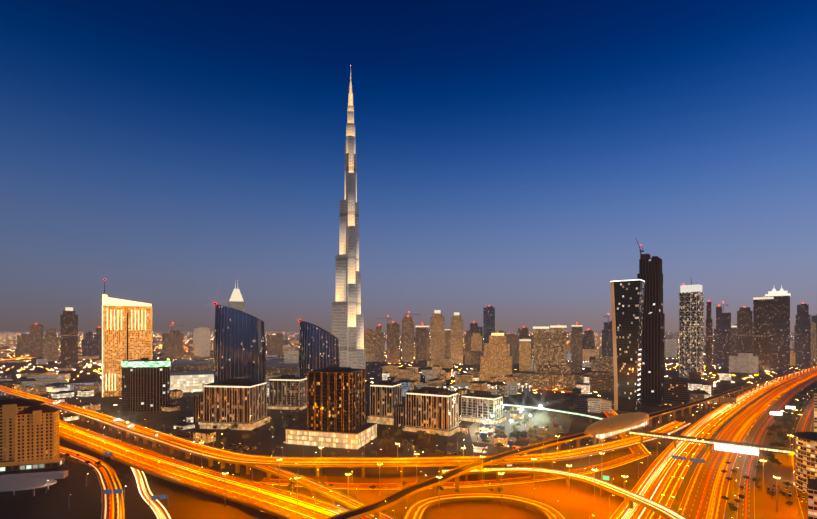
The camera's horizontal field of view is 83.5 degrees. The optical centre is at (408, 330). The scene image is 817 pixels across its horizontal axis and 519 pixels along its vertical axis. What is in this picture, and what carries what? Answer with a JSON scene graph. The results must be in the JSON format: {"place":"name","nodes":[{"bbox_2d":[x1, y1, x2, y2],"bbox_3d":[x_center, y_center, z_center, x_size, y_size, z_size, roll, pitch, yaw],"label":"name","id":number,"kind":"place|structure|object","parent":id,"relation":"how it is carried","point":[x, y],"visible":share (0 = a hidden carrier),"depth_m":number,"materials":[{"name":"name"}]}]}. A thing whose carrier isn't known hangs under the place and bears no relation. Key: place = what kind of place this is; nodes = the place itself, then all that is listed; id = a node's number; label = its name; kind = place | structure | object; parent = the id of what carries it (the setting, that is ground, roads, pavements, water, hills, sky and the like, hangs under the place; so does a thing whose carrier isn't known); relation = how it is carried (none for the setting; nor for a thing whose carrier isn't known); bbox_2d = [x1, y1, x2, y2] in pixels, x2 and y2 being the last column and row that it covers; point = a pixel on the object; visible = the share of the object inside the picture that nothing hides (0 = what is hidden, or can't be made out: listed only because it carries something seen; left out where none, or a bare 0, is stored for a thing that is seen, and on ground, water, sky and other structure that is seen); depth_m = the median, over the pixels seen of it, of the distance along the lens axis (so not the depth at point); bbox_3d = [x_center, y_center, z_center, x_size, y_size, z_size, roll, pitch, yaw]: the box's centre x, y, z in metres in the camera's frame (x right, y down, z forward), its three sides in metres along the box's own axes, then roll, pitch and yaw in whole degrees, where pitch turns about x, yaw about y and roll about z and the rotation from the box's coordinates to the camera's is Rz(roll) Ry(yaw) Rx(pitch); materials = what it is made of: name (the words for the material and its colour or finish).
{"place":"outdoors","nodes":[
{"label":"outdoors","id":0,"kind":"place"},
{"bbox_2d":[44,328,58,360],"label":"tower","id":1,"kind":"structure","parent":0,"point":[51,346],"depth_m":1930.46,"materials":[{"name":"brown"}]},
{"bbox_2d":[60,307,77,366],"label":"tower","id":2,"kind":"structure","parent":0,"point":[68,336],"depth_m":1660.17,"materials":[{"name":"grey concrete"}]},
{"bbox_2d":[0,460,156,518],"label":"ground","id":3,"kind":"structure","parent":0,"point":[57,500],"depth_m":352.07,"materials":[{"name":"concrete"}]},
{"bbox_2d":[0,398,63,471],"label":"cream apartment blocks","id":4,"kind":"structure","parent":3,"relation":"on","point":[29,434],"depth_m":444.37,"materials":[{"name":"brown concrete"}]},
{"bbox_2d":[0,470,67,495],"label":"petrol station canopy","id":5,"kind":"object","parent":3,"relation":"on","point":[19,482],"visible":0.99,"depth_m":376.07,"materials":[{"name":"grey metal"}]},
{"bbox_2d":[59,446,124,518],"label":"road","id":6,"kind":"structure","parent":0,"point":[113,506],"depth_m":386.25,"materials":[{"name":"asphalt"}]},
{"bbox_2d":[94,327,101,357],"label":"tower","id":7,"kind":"structure","parent":0,"point":[98,342],"depth_m":2165.07,"materials":[{"name":"grey concrete"}]},
{"bbox_2d":[131,467,170,518],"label":"road","id":8,"kind":"structure","parent":0,"point":[157,507],"depth_m":360.52,"materials":[{"name":"asphalt"}]},
{"bbox_2d":[194,327,209,356],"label":"tower","id":9,"kind":"structure","parent":0,"point":[201,341],"depth_m":2235.60,"materials":[{"name":"grey"}]},
{"bbox_2d":[59,419,377,518],"bbox_3d":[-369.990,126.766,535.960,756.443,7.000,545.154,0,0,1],"label":"highway","id":10,"kind":"structure","parent":0,"point":[283,505],"depth_m":378.51,"materials":[{"name":"orange asphalt"}]},
{"bbox_2d":[228,285,244,311],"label":"skyscraper","id":11,"kind":"structure","parent":0,"point":[236,301],"depth_m":1400.91,"materials":[{"name":"grey"}]},
{"bbox_2d":[214,303,265,382],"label":"skyscraper","id":12,"kind":"structure","parent":0,"point":[239,345],"depth_m":688.70,"materials":[{"name":"blue glass"}]},
{"bbox_2d":[207,451,399,518],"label":"ramp road","id":13,"kind":"structure","parent":0,"point":[337,497],"depth_m":357.38,"materials":[{"name":"asphalt"}]},
{"bbox_2d":[299,319,339,376],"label":"skyscraper","id":14,"kind":"structure","parent":0,"point":[318,347],"depth_m":786.18,"materials":[{"name":"blue glass"}]},
{"bbox_2d":[171,393,512,477],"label":"ground","id":15,"kind":"structure","parent":0,"point":[265,441],"depth_m":508.43,"materials":[{"name":"brown soil"}]},
{"bbox_2d":[194,378,269,429],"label":"low-rise building","id":16,"kind":"structure","parent":15,"relation":"on","point":[229,403],"depth_m":606.89,"materials":[{"name":"grey"}]},
{"bbox_2d":[267,375,306,409],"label":"low-rise building","id":17,"kind":"structure","parent":15,"relation":"on","point":[287,392],"depth_m":757.22,"materials":[{"name":"grey concrete"}]},
{"bbox_2d":[173,422,487,452],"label":"low-rise buildings","id":18,"kind":"structure","parent":15,"relation":"on","point":[478,448],"depth_m":596.86,"materials":[{"name":"grey concrete"}]},
{"bbox_2d":[286,367,376,448],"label":"office building","id":19,"kind":"structure","parent":15,"relation":"on","point":[336,407],"depth_m":517.63,"materials":[{"name":"grey"}]},
{"bbox_2d":[193,403,529,453],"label":"buildings","id":20,"kind":"structure","parent":15,"relation":"on","point":[205,436],"depth_m":534.22,"materials":[{"name":"grey"}]},
{"bbox_2d":[367,380,402,424],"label":"low-rise building","id":21,"kind":"structure","parent":15,"relation":"on","point":[385,397],"depth_m":639.88,"materials":[{"name":"brown"}]},
{"bbox_2d":[394,387,461,435],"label":"low-rise building","id":22,"kind":"structure","parent":15,"relation":"on","point":[431,410],"depth_m":583.86,"materials":[{"name":"grey"}]},
{"bbox_2d":[459,391,505,423],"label":"low-rise building","id":23,"kind":"structure","parent":15,"relation":"on","point":[480,406],"depth_m":651.26,"materials":[{"name":"grey"}]},
{"bbox_2d":[0,385,692,476],"bbox_3d":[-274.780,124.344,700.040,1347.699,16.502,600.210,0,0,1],"label":"flyover road","id":24,"kind":"structure","parent":0,"point":[187,446],"depth_m":446.39,"materials":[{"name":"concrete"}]},
{"bbox_2d":[387,322,399,363],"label":"tower","id":25,"kind":"structure","parent":0,"point":[393,342],"depth_m":1804.36,"materials":[{"name":"brown"}]},
{"bbox_2d":[402,316,413,361],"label":"tower","id":26,"kind":"structure","parent":0,"point":[407,338],"depth_m":1887.22,"materials":[{"name":"brown concrete"}]},
{"bbox_2d":[0,331,816,518],"bbox_3d":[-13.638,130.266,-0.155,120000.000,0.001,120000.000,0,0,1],"label":"ground","id":27,"kind":"structure","parent":0,"point":[181,502],"depth_m":447.46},
{"bbox_2d":[17,334,28,354],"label":"tower","id":28,"kind":"structure","parent":27,"relation":"on","point":[22,344],"depth_m":2389.54,"materials":[{"name":"brown"}]},
{"bbox_2d":[29,323,42,356],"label":"tower","id":29,"kind":"structure","parent":27,"relation":"on","point":[36,340],"depth_m":2215.14,"materials":[{"name":"brown"}]},
{"bbox_2d":[82,332,94,355],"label":"tower","id":30,"kind":"structure","parent":27,"relation":"on","point":[88,344],"depth_m":2131.05,"materials":[{"name":"grey"}]},
{"bbox_2d":[51,389,193,422],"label":"buildings","id":31,"kind":"structure","parent":27,"relation":"on","point":[61,396],"depth_m":879.66,"materials":[{"name":"grey"}]},
{"bbox_2d":[102,279,151,396],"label":"skyscraper","id":32,"kind":"structure","parent":27,"relation":"on","point":[126,329],"depth_m":908.85,"materials":[{"name":"grey"}]},
{"bbox_2d":[74,389,182,411],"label":"low-rise buildings","id":33,"kind":"structure","parent":27,"relation":"on","point":[174,394],"depth_m":744.17,"materials":[{"name":"brown"}]},
{"bbox_2d":[121,357,169,411],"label":"office building","id":34,"kind":"structure","parent":27,"relation":"on","point":[145,384],"depth_m":734.47,"materials":[{"name":"grey"}]},
{"bbox_2d":[1,358,298,394],"bbox_3d":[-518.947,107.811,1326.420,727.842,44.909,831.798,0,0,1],"label":"buildings","id":35,"kind":"structure","parent":27,"relation":"on","point":[188,375],"depth_m":981.72,"materials":[{"name":"grey"}]},
{"bbox_2d":[162,331,183,357],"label":"tower","id":36,"kind":"structure","parent":27,"relation":"on","point":[173,346],"depth_m":2157.94,"materials":[{"name":"brown"}]},
{"bbox_2d":[267,332,282,355],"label":"tower","id":37,"kind":"structure","parent":27,"relation":"on","point":[274,344],"depth_m":2358.77,"materials":[{"name":"brown"}]},
{"bbox_2d":[284,348,298,363],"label":"building","id":38,"kind":"structure","parent":27,"relation":"on","point":[291,355],"depth_m":1281.07,"materials":[{"name":"grey concrete"}]},
{"bbox_2d":[266,365,419,381],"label":"low-rise buildings","id":39,"kind":"structure","parent":27,"relation":"on","point":[394,371],"depth_m":1219.71,"materials":[{"name":"brown"}]},
{"bbox_2d":[16,335,672,372],"bbox_3d":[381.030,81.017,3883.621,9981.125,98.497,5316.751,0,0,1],"label":"low-rise buildings","id":40,"kind":"structure","parent":27,"relation":"on","point":[472,357],"depth_m":1705.41,"materials":[{"name":"brown"}]},
{"bbox_2d":[332,72,365,368],"bbox_3d":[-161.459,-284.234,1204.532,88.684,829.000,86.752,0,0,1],"label":"skyscraper","id":41,"kind":"structure","parent":27,"relation":"on","point":[347,324],"depth_m":1205.43,"materials":[{"name":"grey metal"}]},
{"bbox_2d":[0,340,713,387],"bbox_3d":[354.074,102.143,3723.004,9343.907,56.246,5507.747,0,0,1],"label":"low-rise buildings","id":42,"kind":"structure","parent":27,"relation":"on","point":[374,368],"depth_m":1292.36,"materials":[{"name":"grey"}]},
{"bbox_2d":[364,329,373,352],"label":"tower","id":43,"kind":"structure","parent":27,"relation":"on","point":[368,340],"depth_m":1804.08,"materials":[{"name":"brown"}]},
{"bbox_2d":[375,324,384,361],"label":"tower","id":44,"kind":"structure","parent":27,"relation":"on","point":[379,342],"depth_m":1890.50,"materials":[{"name":"brown"}]},
{"bbox_2d":[266,370,506,395],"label":"low-rise buildings","id":45,"kind":"structure","parent":27,"relation":"on","point":[406,385],"depth_m":905.23,"materials":[{"name":"grey concrete"}]},
{"bbox_2d":[0,339,793,386],"bbox_3d":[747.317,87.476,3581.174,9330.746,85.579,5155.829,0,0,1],"label":"low-rise buildings","id":46,"kind":"structure","parent":27,"relation":"on","point":[670,351],"depth_m":1173.36,"materials":[{"name":"grey"}]},
{"bbox_2d":[0,339,794,382],"bbox_3d":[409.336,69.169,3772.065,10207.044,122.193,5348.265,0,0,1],"label":"buildings","id":47,"kind":"structure","parent":27,"relation":"on","point":[463,378],"depth_m":1317.96,"materials":[{"name":"grey"}]},
{"bbox_2d":[0,333,816,370],"bbox_3d":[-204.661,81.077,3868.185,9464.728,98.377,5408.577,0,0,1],"label":"low-rise buildings","id":48,"kind":"structure","parent":27,"relation":"on","point":[587,354],"depth_m":1817.73,"materials":[{"name":"brown"}]},
{"bbox_2d":[0,335,816,375],"bbox_3d":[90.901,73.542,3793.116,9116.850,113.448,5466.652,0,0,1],"label":"low-rise buildings","id":49,"kind":"structure","parent":27,"relation":"on","point":[606,365],"depth_m":1837.04,"materials":[{"name":"brown"}]},
{"bbox_2d":[23,339,793,390],"bbox_3d":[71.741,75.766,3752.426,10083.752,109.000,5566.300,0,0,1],"label":"buildings","id":50,"kind":"structure","parent":27,"relation":"on","point":[569,358],"depth_m":1459.70,"materials":[{"name":"grey"}]},
{"bbox_2d":[395,367,445,387],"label":"low-rise buildings","id":51,"kind":"structure","parent":27,"relation":"on","point":[436,383],"depth_m":1076.35,"materials":[{"name":"brown"}]},
{"bbox_2d":[431,310,443,364],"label":"tower","id":52,"kind":"structure","parent":27,"relation":"on","point":[437,334],"depth_m":1718.27,"materials":[{"name":"brown"}]},
{"bbox_2d":[445,329,450,357],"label":"tower","id":53,"kind":"structure","parent":27,"relation":"on","point":[447,343],"depth_m":1883.22,"materials":[{"name":"brown"}]},
{"bbox_2d":[394,370,506,394],"bbox_3d":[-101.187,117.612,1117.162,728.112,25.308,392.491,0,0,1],"label":"low-rise buildings","id":54,"kind":"structure","parent":27,"relation":"on","point":[501,389],"depth_m":958.92,"materials":[{"name":"brown"}]},
{"bbox_2d":[395,365,512,396],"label":"low-rise buildings","id":55,"kind":"structure","parent":27,"relation":"on","point":[478,386],"depth_m":975.67,"materials":[{"name":"brown"}]},
{"bbox_2d":[451,312,462,363],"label":"tower","id":56,"kind":"structure","parent":27,"relation":"on","point":[456,338],"depth_m":1768.44,"materials":[{"name":"brown"}]},
{"bbox_2d":[326,432,596,518],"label":"metro viaduct","id":57,"kind":"object","parent":27,"relation":"on","point":[376,508],"visible":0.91,"depth_m":358.92,"materials":[{"name":"brown"}]},
{"bbox_2d":[416,382,517,394],"bbox_3d":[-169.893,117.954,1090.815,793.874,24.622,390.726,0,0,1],"label":"low-rise buildings","id":58,"kind":"structure","parent":27,"relation":"on","point":[511,388],"depth_m":925.71,"materials":[{"name":"grey"}]},
{"bbox_2d":[483,306,494,351],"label":"tower","id":59,"kind":"structure","parent":27,"relation":"on","point":[488,320],"depth_m":2241.45,"materials":[{"name":"blue"}]},
{"bbox_2d":[480,332,511,380],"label":"stepped tower","id":60,"kind":"structure","parent":27,"relation":"on","point":[496,359],"depth_m":1172.05,"materials":[{"name":"grey"}]},
{"bbox_2d":[468,408,572,445],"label":"construction site earth","id":61,"kind":"structure","parent":27,"relation":"on","point":[537,418],"depth_m":632.61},
{"bbox_2d":[177,429,526,439],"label":"plaza pavilions","id":62,"kind":"object","parent":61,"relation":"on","point":[185,433],"visible":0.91,"depth_m":554.57,"materials":[{"name":"grey"}]},
{"bbox_2d":[480,414,571,445],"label":"site cabins and containers","id":63,"kind":"object","parent":61,"relation":"on","point":[512,440],"visible":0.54,"depth_m":556.27,"materials":[{"name":"grey metal"}]},
{"bbox_2d":[516,327,531,358],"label":"tower","id":64,"kind":"structure","parent":27,"relation":"on","point":[522,332],"depth_m":1768.76,"materials":[{"name":"grey"}]},
{"bbox_2d":[519,338,530,370],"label":"tower","id":65,"kind":"structure","parent":27,"relation":"on","point":[524,354],"depth_m":1454.42,"materials":[{"name":"brown concrete"}]},
{"bbox_2d":[513,365,583,389],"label":"low-rise building","id":66,"kind":"structure","parent":27,"relation":"on","point":[552,376],"depth_m":1024.15,"materials":[{"name":"brown"}]},
{"bbox_2d":[503,403,604,422],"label":"footbridge","id":67,"kind":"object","parent":27,"relation":"on","point":[590,416],"visible":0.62,"depth_m":687.10,"materials":[{"name":"grey metal"}]},
{"bbox_2d":[564,387,599,409],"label":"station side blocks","id":68,"kind":"object","parent":27,"relation":"on","point":[578,399],"visible":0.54,"depth_m":822.60,"materials":[{"name":"grey"}]},
{"bbox_2d":[582,329,593,348],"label":"tower","id":69,"kind":"structure","parent":27,"relation":"on","point":[588,339],"depth_m":2072.42,"materials":[{"name":"grey"}]},
{"bbox_2d":[575,371,613,391],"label":"low-rise building","id":70,"kind":"structure","parent":27,"relation":"on","point":[601,380],"depth_m":984.62,"materials":[{"name":"brown"}]},
{"bbox_2d":[588,398,611,412],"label":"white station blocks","id":71,"kind":"object","parent":27,"relation":"on","point":[597,405],"visible":0.71,"depth_m":729.30,"materials":[{"name":"grey"}]},
{"bbox_2d":[584,412,648,442],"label":"metro station","id":72,"kind":"object","parent":27,"relation":"on","point":[611,427],"visible":1,"depth_m":540.43,"materials":[{"name":"gold metal"}]},
{"bbox_2d":[581,371,723,400],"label":"low-rise buildings","id":73,"kind":"structure","parent":27,"relation":"on","point":[695,375],"depth_m":922.80,"materials":[{"name":"grey"}]},
{"bbox_2d":[584,372,731,403],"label":"buildings","id":74,"kind":"structure","parent":27,"relation":"on","point":[692,386],"depth_m":889.15,"materials":[{"name":"grey"}]},
{"bbox_2d":[583,368,735,403],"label":"buildings","id":75,"kind":"structure","parent":27,"relation":"on","point":[728,399],"depth_m":815.54,"materials":[{"name":"brown"}]},
{"bbox_2d":[663,377,687,403],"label":"building","id":76,"kind":"structure","parent":27,"relation":"on","point":[675,390],"depth_m":814.28,"materials":[{"name":"grey"}]},
{"bbox_2d":[706,300,711,371],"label":"tower","id":77,"kind":"structure","parent":27,"relation":"on","point":[708,339],"depth_m":1425.53,"materials":[{"name":"grey"}]},
{"bbox_2d":[629,429,795,463],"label":"footbridge","id":78,"kind":"object","parent":27,"relation":"on","point":[740,447],"visible":0.66,"depth_m":470.58,"materials":[{"name":"grey"}]},
{"bbox_2d":[609,366,816,518],"bbox_3d":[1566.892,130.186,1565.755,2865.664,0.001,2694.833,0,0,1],"label":"highway","id":79,"kind":"structure","parent":27,"relation":"on","point":[656,480],"depth_m":443.85,"materials":[{"name":"orange asphalt"}]},
{"bbox_2d":[617,364,816,436],"bbox_3d":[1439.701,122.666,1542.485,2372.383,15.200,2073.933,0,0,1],"label":"metro viaduct","id":80,"kind":"object","parent":27,"relation":"on","point":[669,411],"visible":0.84,"depth_m":792.04,"materials":[{"name":"orange"}]},
{"bbox_2d":[716,306,730,367],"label":"tower","id":81,"kind":"structure","parent":27,"relation":"on","point":[723,336],"depth_m":1603.40,"materials":[{"name":"grey"}]},
{"bbox_2d":[670,370,815,511],"bbox_3d":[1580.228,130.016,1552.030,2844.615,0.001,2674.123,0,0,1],"label":"median kerb","id":82,"kind":"structure","parent":27,"relation":"on","point":[676,503],"depth_m":449.98,"materials":[{"name":"concrete"}]},
{"bbox_2d":[737,307,752,355],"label":"tower","id":83,"kind":"structure","parent":27,"relation":"on","point":[744,329],"depth_m":1746.03,"materials":[{"name":"grey"}]},
{"bbox_2d":[677,370,816,518],"bbox_3d":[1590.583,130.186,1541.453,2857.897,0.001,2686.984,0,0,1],"label":"highway","id":84,"kind":"structure","parent":27,"relation":"on","point":[706,490],"depth_m":430.99,"materials":[{"name":"orange asphalt"}]},
{"bbox_2d":[753,297,773,370],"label":"tower","id":85,"kind":"structure","parent":27,"relation":"on","point":[763,309],"depth_m":1460.21,"materials":[{"name":"grey"}]},
{"bbox_2d":[724,376,816,518],"bbox_3d":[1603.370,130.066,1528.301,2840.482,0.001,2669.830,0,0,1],"label":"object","id":86,"kind":"structure","parent":27,"relation":"on","point":[733,488],"depth_m":440.16,"materials":[{"name":"concrete"}]},
{"bbox_2d":[765,286,790,369],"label":"crown tower","id":87,"kind":"structure","parent":27,"relation":"on","point":[781,301],"depth_m":1439.74,"materials":[{"name":"grey"}]},
{"bbox_2d":[769,315,788,372],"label":"tower","id":88,"kind":"structure","parent":27,"relation":"on","point":[778,343],"depth_m":1421.58,"materials":[{"name":"grey"}]},
{"bbox_2d":[796,303,810,367],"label":"tower","id":89,"kind":"structure","parent":27,"relation":"on","point":[803,337],"depth_m":1596.36,"materials":[{"name":"grey concrete"}]},
{"bbox_2d":[794,389,816,518],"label":"buildings","id":90,"kind":"structure","parent":27,"relation":"on","point":[805,464],"depth_m":366.15,"materials":[{"name":"grey concrete"}]},
{"bbox_2d":[811,322,815,359],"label":"tower","id":91,"kind":"structure","parent":27,"relation":"on","point":[813,340],"depth_m":2043.32,"materials":[{"name":"brown"}]},
{"bbox_2d":[0,0,816,331],"label":"sky","id":92,"kind":"structure","parent":0,"point":[514,157],"materials":[{"name":"blue"}]},
{"bbox_2d":[415,324,428,362],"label":"tower","id":93,"kind":"structure","parent":0,"point":[422,341],"depth_m":1800.50,"materials":[{"name":"grey"}]},
{"bbox_2d":[260,453,648,488],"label":"road","id":94,"kind":"structure","parent":0,"point":[618,462],"depth_m":393.92,"materials":[{"name":"orange asphalt"}]},
{"bbox_2d":[471,333,481,350],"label":"tower","id":95,"kind":"structure","parent":0,"point":[476,341],"depth_m":1851.38,"materials":[{"name":"grey"}]},
{"bbox_2d":[404,492,566,518],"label":"loop ramp road","id":96,"kind":"structure","parent":0,"point":[415,510],"depth_m":336.11,"materials":[{"name":"asphalt"}]},
{"bbox_2d":[533,326,548,371],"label":"tower","id":97,"kind":"structure","parent":0,"point":[540,345],"depth_m":1128.98,"materials":[{"name":"grey"}]},
{"bbox_2d":[550,325,566,364],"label":"tower","id":98,"kind":"structure","parent":0,"point":[558,344],"depth_m":1127.61,"materials":[{"name":"grey"}]},
{"bbox_2d":[442,467,687,518],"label":"ramp road","id":99,"kind":"structure","parent":0,"point":[653,506],"depth_m":364.45,"materials":[{"name":"asphalt"}]},
{"bbox_2d":[571,324,581,361],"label":"tower","id":100,"kind":"structure","parent":0,"point":[576,342],"depth_m":1785.76,"materials":[{"name":"brown concrete"}]},
{"bbox_2d":[533,388,651,454],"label":"boulevard road","id":101,"kind":"structure","parent":0,"point":[639,449],"depth_m":517.10,"materials":[{"name":"orange asphalt"}]},
{"bbox_2d":[602,321,612,355],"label":"tower","id":102,"kind":"structure","parent":0,"point":[607,342],"depth_m":1882.25,"materials":[{"name":"grey"}]},
{"bbox_2d":[610,279,644,411],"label":"flared tower","id":103,"kind":"structure","parent":0,"point":[627,301],"depth_m":737.62,"materials":[{"name":"grey glass"}]},
{"bbox_2d":[636,239,664,403],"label":"construction tower","id":104,"kind":"structure","parent":0,"point":[650,274],"depth_m":821.35,"materials":[{"name":"concrete"}]},
{"bbox_2d":[679,280,703,377],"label":"lattice tower","id":105,"kind":"structure","parent":0,"point":[691,327],"depth_m":1262.19,"materials":[{"name":"grey concrete"}]},
{"bbox_2d":[731,324,736,355],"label":"tower","id":106,"kind":"structure","parent":0,"point":[733,340],"depth_m":2218.73,"materials":[{"name":"grey"}]},
{"bbox_2d":[729,353,757,372],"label":"building","id":107,"kind":"structure","parent":0,"point":[744,363],"depth_m":1406.80,"materials":[{"name":"grey"}]},
{"bbox_2d":[737,378,816,518],"bbox_3d":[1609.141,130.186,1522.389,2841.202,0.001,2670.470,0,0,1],"label":"service road","id":108,"kind":"structure","parent":0,"point":[746,508],"depth_m":427.90,"materials":[{"name":"brown asphalt"}]},
{"bbox_2d":[793,397,813,518],"bbox_3d":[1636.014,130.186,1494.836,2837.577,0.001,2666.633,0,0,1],"label":"road","id":109,"kind":"structure","parent":0,"point":[805,421],"depth_m":606.69,"materials":[{"name":"brown asphalt"}]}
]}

